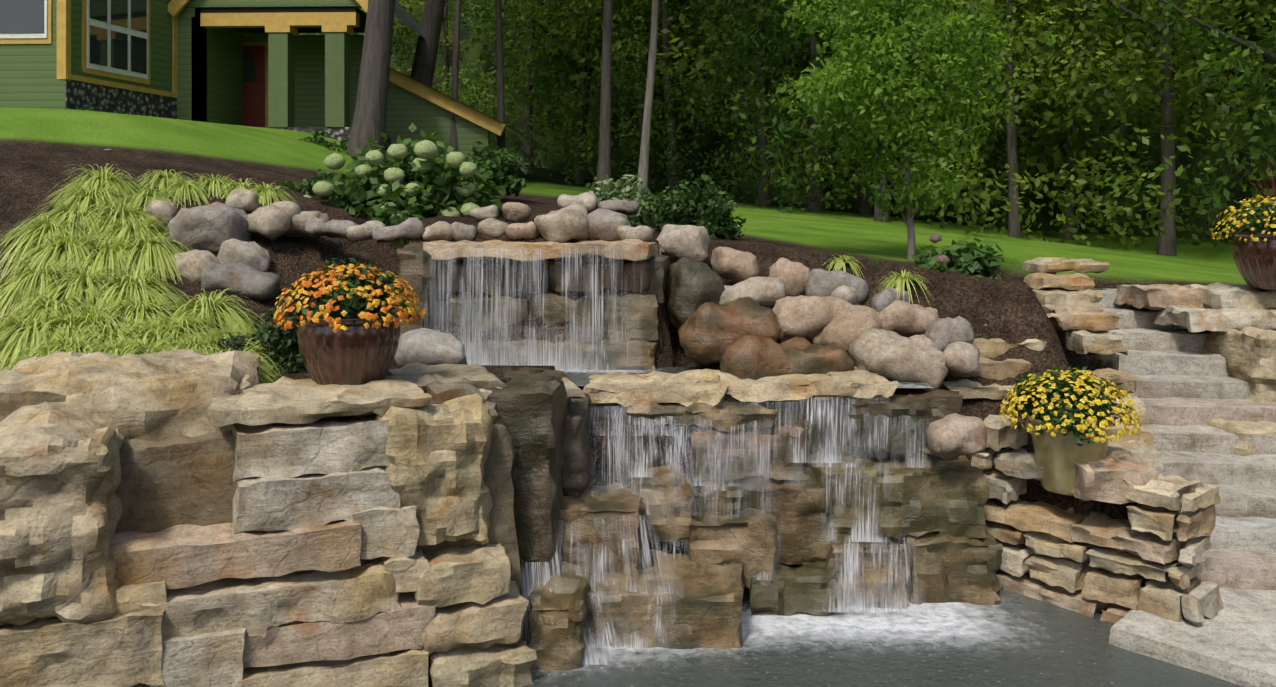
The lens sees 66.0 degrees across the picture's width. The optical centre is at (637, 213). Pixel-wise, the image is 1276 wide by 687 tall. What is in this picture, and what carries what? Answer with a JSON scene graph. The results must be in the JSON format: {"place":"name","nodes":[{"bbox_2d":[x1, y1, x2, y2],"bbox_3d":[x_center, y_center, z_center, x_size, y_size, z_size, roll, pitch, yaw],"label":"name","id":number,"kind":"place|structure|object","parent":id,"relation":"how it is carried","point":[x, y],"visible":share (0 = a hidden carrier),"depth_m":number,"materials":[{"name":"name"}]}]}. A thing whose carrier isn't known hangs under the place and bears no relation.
{"place":"outdoors","nodes":[
{"label":"outdoors","id":0,"kind":"place"},
{"bbox_2d":[0,108,1272,554],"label":"ground","id":1,"kind":"structure","parent":0,"point":[42,150],"depth_m":10.96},
{"bbox_2d":[67,106,102,111],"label":"foundation plant stems","id":2,"kind":"object","parent":1,"relation":"on","point":[88,108],"visible":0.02,"depth_m":18.31,"materials":[{"name":"green plant"}]},
{"bbox_2d":[0,163,295,383],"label":"ornamental grass","id":3,"kind":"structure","parent":1,"relation":"on","point":[68,311],"depth_m":8.11,"materials":[{"name":"green plant"}]},
{"bbox_2d":[123,169,297,212],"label":"hakone grass","id":4,"kind":"object","parent":1,"relation":"on","point":[186,188],"depth_m":10.46,"materials":[{"name":"green plant"}]},
{"bbox_2d":[211,303,307,373],"bbox_3d":[-2.872,1.001,7.685,0.903,0.650,0.847,0,0,2],"label":"shrub foliage","id":5,"kind":"object","parent":1,"relation":"on","point":[272,335],"visible":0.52,"depth_m":7.45,"materials":[{"name":"green plant"}]},
{"bbox_2d":[0,0,529,160],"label":"house","id":6,"kind":"structure","parent":1,"relation":"on","point":[257,63],"depth_m":21.22,"materials":[{"name":"green wood"}]},
{"bbox_2d":[0,349,584,686],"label":"retaining wall","id":7,"kind":"structure","parent":1,"relation":"on","point":[181,518],"depth_m":5.80,"materials":[{"name":"stone"}]},
{"bbox_2d":[295,311,400,384],"bbox_3d":[-1.994,0.922,6.784,0.709,0.472,0.709,0,0,2],"label":"brown pot","id":8,"kind":"object","parent":7,"relation":"on","point":[359,353],"visible":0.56,"depth_m":6.52,"materials":[{"name":"ceramic"}]},
{"bbox_2d":[273,258,425,332],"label":"orange flowers","id":9,"kind":"object","parent":8,"relation":"on","point":[338,295],"visible":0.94,"depth_m":6.57,"materials":[{"name":"orange plant"}]},
{"bbox_2d":[278,169,336,197],"bbox_3d":[-3.845,-0.259,11.512,0.905,0.550,0.745,0,0,-22],"label":"shrub","id":10,"kind":"object","parent":1,"relation":"on","point":[304,188],"visible":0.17,"depth_m":11.42,"materials":[{"name":"green plant"}]},
{"bbox_2d":[298,128,347,153],"bbox_3d":[-5.834,-1.187,18.868,1.339,0.957,1.578,0,0,2],"label":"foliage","id":11,"kind":"object","parent":1,"relation":"on","point":[343,144],"visible":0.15,"depth_m":18.68,"materials":[{"name":"green plant"}]},
{"bbox_2d":[346,0,394,161],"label":"tree trunk","id":12,"kind":"object","parent":1,"relation":"on","point":[369,117],"visible":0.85,"depth_m":18.48,"materials":[{"name":"brown plant"}]},
{"bbox_2d":[299,0,451,87],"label":"forest tree","id":13,"kind":"object","parent":1,"relation":"on","point":[407,48],"visible":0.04,"depth_m":40.10,"materials":[{"name":"green plant"}]},
{"bbox_2d":[304,123,506,245],"bbox_3d":[-2.620,-0.233,11.402,2.498,1.635,2.123,0,0,2],"label":"hydrangea","id":14,"kind":"object","parent":1,"relation":"on","point":[419,205],"depth_m":10.89,"materials":[{"name":"green plant"}]},
{"bbox_2d":[410,0,444,87],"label":"tree trunk","id":15,"kind":"object","parent":1,"relation":"on","point":[424,64],"visible":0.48,"depth_m":25.14,"materials":[{"name":"brown plant"}]},
{"bbox_2d":[359,0,539,113],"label":"forest tree","id":16,"kind":"object","parent":1,"relation":"on","point":[444,45],"visible":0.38,"depth_m":37.05,"materials":[{"name":"green plant"}]},
{"bbox_2d":[449,0,461,151],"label":"tree trunk","id":17,"kind":"object","parent":1,"relation":"on","point":[453,143],"visible":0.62,"depth_m":24.27,"materials":[{"name":"brown plant"}]},
{"bbox_2d":[455,141,529,196],"bbox_3d":[-2.257,-0.717,15.674,1.125,0.940,1.523,0,0,-32],"label":"shrub foliage","id":18,"kind":"object","parent":1,"relation":"on","point":[501,166],"visible":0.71,"depth_m":15.41,"materials":[{"name":"green plant"}]},
{"bbox_2d":[496,0,505,151],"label":"tree trunk","id":19,"kind":"object","parent":1,"relation":"on","point":[501,142],"visible":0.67,"depth_m":26.10,"materials":[{"name":"brown plant"}]},
{"bbox_2d":[396,238,669,370],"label":"fall rocks","id":20,"kind":"object","parent":1,"relation":"on","point":[415,271],"visible":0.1,"depth_m":9.21,"materials":[{"name":"stone"}]},
{"bbox_2d":[434,0,632,174],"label":"forest tree","id":21,"kind":"object","parent":1,"relation":"on","point":[479,6],"visible":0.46,"depth_m":34.34,"materials":[{"name":"green plant"}]},
{"bbox_2d":[468,1,616,152],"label":"forest tree","id":22,"kind":"object","parent":1,"relation":"on","point":[541,125],"visible":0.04,"depth_m":39.40,"materials":[{"name":"green plant"}]},
{"bbox_2d":[104,149,986,460],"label":"boulders","id":23,"kind":"object","parent":1,"relation":"on","point":[786,317],"visible":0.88,"depth_m":8.97,"materials":[{"name":"stone"}]},
{"bbox_2d":[476,0,684,157],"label":"forest tree","id":24,"kind":"object","parent":1,"relation":"on","point":[568,61],"visible":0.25,"depth_m":34.92,"materials":[{"name":"green plant"}]},
{"bbox_2d":[492,0,684,184],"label":"forest tree","id":25,"kind":"object","parent":1,"relation":"on","point":[579,161],"visible":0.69,"depth_m":32.07,"materials":[{"name":"green plant"}]},
{"bbox_2d":[596,0,612,191],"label":"tree trunk","id":26,"kind":"object","parent":1,"relation":"on","point":[604,162],"visible":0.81,"depth_m":21.98,"materials":[{"name":"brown plant"}]},
{"bbox_2d":[579,174,657,226],"bbox_3d":[-0.271,-0.140,12.064,1.144,0.714,1.245,0,0,-27],"label":"flowering shrub","id":27,"kind":"object","parent":1,"relation":"on","point":[603,193],"visible":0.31,"depth_m":11.84,"materials":[{"name":"green plant"}]},
{"bbox_2d":[523,0,746,190],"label":"forest tree","id":28,"kind":"object","parent":1,"relation":"on","point":[699,42],"visible":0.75,"depth_m":31.97,"materials":[{"name":"green plant"}]},
{"bbox_2d":[637,0,658,197],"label":"tree trunk","id":29,"kind":"object","parent":1,"relation":"on","point":[643,168],"visible":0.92,"depth_m":21.97,"materials":[{"name":"grey plant"}]},
{"bbox_2d":[572,0,776,197],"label":"forest tree","id":30,"kind":"object","parent":1,"relation":"on","point":[672,163],"visible":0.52,"depth_m":30.73,"materials":[{"name":"green plant"}]},
{"bbox_2d":[592,0,783,190],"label":"forest tree","id":31,"kind":"object","parent":1,"relation":"on","point":[683,129],"visible":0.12,"depth_m":36.23,"materials":[{"name":"green plant"}]},
{"bbox_2d":[639,174,745,239],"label":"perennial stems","id":32,"kind":"object","parent":1,"relation":"on","point":[713,219],"visible":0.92,"depth_m":11.56,"materials":[{"name":"green plant"}]},
{"bbox_2d":[484,366,1002,670],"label":"cascade rocks","id":33,"kind":"object","parent":1,"relation":"on","point":[937,515],"visible":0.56,"depth_m":7.40,"materials":[{"name":"stone"}]},
{"bbox_2d":[655,0,852,207],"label":"forest tree","id":34,"kind":"object","parent":1,"relation":"on","point":[763,82],"visible":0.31,"depth_m":27.61,"materials":[{"name":"green plant"}]},
{"bbox_2d":[298,0,1275,239],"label":"trees","id":35,"kind":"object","parent":1,"relation":"on","point":[1045,218],"depth_m":29.75,"materials":[{"name":"green plant"}]},
{"bbox_2d":[704,0,948,213],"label":"forest tree","id":36,"kind":"object","parent":1,"relation":"on","point":[814,195],"visible":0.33,"depth_m":26.06,"materials":[{"name":"green plant"}]},
{"bbox_2d":[787,0,949,202],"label":"forest tree","id":37,"kind":"object","parent":1,"relation":"on","point":[868,162],"depth_m":31.44,"materials":[{"name":"green plant"}]},
{"bbox_2d":[711,0,1040,229],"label":"forest tree","id":38,"kind":"object","parent":1,"relation":"on","point":[878,213],"visible":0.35,"depth_m":23.84,"materials":[{"name":"green plant"}]},
{"bbox_2d":[826,254,933,307],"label":"hakone grass","id":39,"kind":"object","parent":1,"relation":"on","point":[901,279],"depth_m":9.45,"materials":[{"name":"green plant"}]},
{"bbox_2d":[776,0,988,215],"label":"forest tree","id":40,"kind":"object","parent":1,"relation":"on","point":[864,208],"visible":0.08,"depth_m":27.53,"materials":[{"name":"green plant"}]},
{"bbox_2d":[768,1,1006,212],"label":"forest tree","id":41,"kind":"object","parent":1,"relation":"on","point":[992,131],"visible":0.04,"depth_m":30.02,"materials":[{"name":"green plant"}]},
{"bbox_2d":[773,0,1073,259],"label":"tree","id":42,"kind":"object","parent":1,"relation":"on","point":[907,88],"visible":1,"depth_m":10.92,"materials":[{"name":"green plant"}]},
{"bbox_2d":[910,237,1004,278],"bbox_3d":[3.248,0.776,9.873,1.051,1.091,1.136,0,0,-36],"label":"shrub foliage","id":43,"kind":"object","parent":1,"relation":"on","point":[967,258],"visible":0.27,"depth_m":9.69,"materials":[{"name":"green plant"}]},
{"bbox_2d":[930,234,999,275],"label":"flowers","id":44,"kind":"object","parent":1,"relation":"on","point":[936,238],"visible":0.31,"depth_m":9.65,"materials":[{"name":"plant"}]},
{"bbox_2d":[906,0,1118,226],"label":"forest tree","id":45,"kind":"object","parent":1,"relation":"on","point":[1029,192],"visible":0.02,"depth_m":28.03,"materials":[{"name":"green plant"}]},
{"bbox_2d":[901,0,1212,237],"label":"forest tree","id":46,"kind":"object","parent":1,"relation":"on","point":[1014,209],"visible":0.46,"depth_m":21.10,"materials":[{"name":"green plant"}]},
{"bbox_2d":[924,0,1266,240],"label":"forest tree","id":47,"kind":"object","parent":1,"relation":"on","point":[1041,167],"visible":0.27,"depth_m":24.03,"materials":[{"name":"green plant"}]},
{"bbox_2d":[971,414,1223,625],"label":"stone retaining wall","id":48,"kind":"structure","parent":1,"relation":"on","point":[1148,556],"depth_m":7.16,"materials":[{"name":"stone"}]},
{"bbox_2d":[939,257,1275,503],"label":"stair cheek walls","id":49,"kind":"structure","parent":1,"relation":"on","point":[1239,320],"depth_m":9.67,"materials":[{"name":"stone"}]},
{"bbox_2d":[1027,412,1112,495],"bbox_3d":[3.325,1.842,7.563,0.614,0.554,0.614,0,0,2],"label":"flower pot","id":50,"kind":"object","parent":49,"relation":"on","point":[1059,455],"visible":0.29,"depth_m":7.37,"materials":[{"name":"ceramic"}]},
{"bbox_2d":[999,365,1140,445],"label":"flowers","id":51,"kind":"object","parent":50,"relation":"in","point":[1066,400],"visible":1,"depth_m":7.36,"materials":[{"name":"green plant"}]},
{"bbox_2d":[1230,232,1275,289],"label":"brown pot","id":52,"kind":"object","parent":49,"relation":"on","point":[1255,262],"visible":0.83,"depth_m":9.92,"materials":[{"name":"ceramic"}]},
{"bbox_2d":[1211,195,1275,241],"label":"flowers","id":53,"kind":"object","parent":52,"relation":"on","point":[1265,222],"visible":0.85,"depth_m":9.99,"materials":[{"name":"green plant"}]},
{"bbox_2d":[1245,160,1275,210],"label":"cordyline spikes","id":54,"kind":"object","parent":53,"relation":"on","point":[1266,188],"visible":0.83,"depth_m":10.12,"materials":[{"name":"red plant"}]},
{"bbox_2d":[972,0,1275,255],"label":"forest tree","id":55,"kind":"object","parent":1,"relation":"on","point":[1165,233],"visible":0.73,"depth_m":20.14,"materials":[{"name":"green plant"}]},
{"bbox_2d":[1043,8,1212,209],"bbox_3d":[13.739,-6.793,27.036,7.481,15.307,6.481,0,0,-26],"label":"forest tree","id":56,"kind":"object","parent":1,"relation":"on","point":[1087,187],"visible":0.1,"depth_m":26.01,"materials":[{"name":"green plant"}]},
{"bbox_2d":[1081,1,1275,210],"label":"forest tree","id":57,"kind":"object","parent":1,"relation":"on","point":[1217,131],"visible":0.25,"depth_m":24.55,"materials":[{"name":"green plant"}]},
{"bbox_2d":[1092,0,1275,238],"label":"forest tree","id":58,"kind":"object","parent":1,"relation":"on","point":[1261,48],"visible":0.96,"depth_m":18.38,"materials":[{"name":"green plant"}]},
{"bbox_2d":[1093,288,1275,686],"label":"stone steps","id":59,"kind":"structure","parent":1,"relation":"on","point":[1188,387],"depth_m":8.43,"materials":[{"name":"beige stone"}]},
{"bbox_2d":[1181,0,1275,111],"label":"forest tree","id":60,"kind":"object","parent":1,"relation":"on","point":[1258,9],"visible":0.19,"depth_m":23.89,"materials":[{"name":"green plant"}]},
{"bbox_2d":[558,367,933,387],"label":"pool water","id":61,"kind":"structure","parent":0,"point":[576,378],"depth_m":8.89,"materials":[{"name":"grey liquid"}]},
{"bbox_2d":[520,584,1243,686],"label":"pool water","id":62,"kind":"structure","parent":0,"point":[1012,638],"depth_m":6.49,"materials":[{"name":"grey liquid"}]},
{"bbox_2d":[422,248,942,664],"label":"waterfall veils","id":63,"kind":"object","parent":62,"relation":"on","point":[641,474],"visible":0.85,"depth_m":7.67,"materials":[{"name":"liquid"}]}
]}

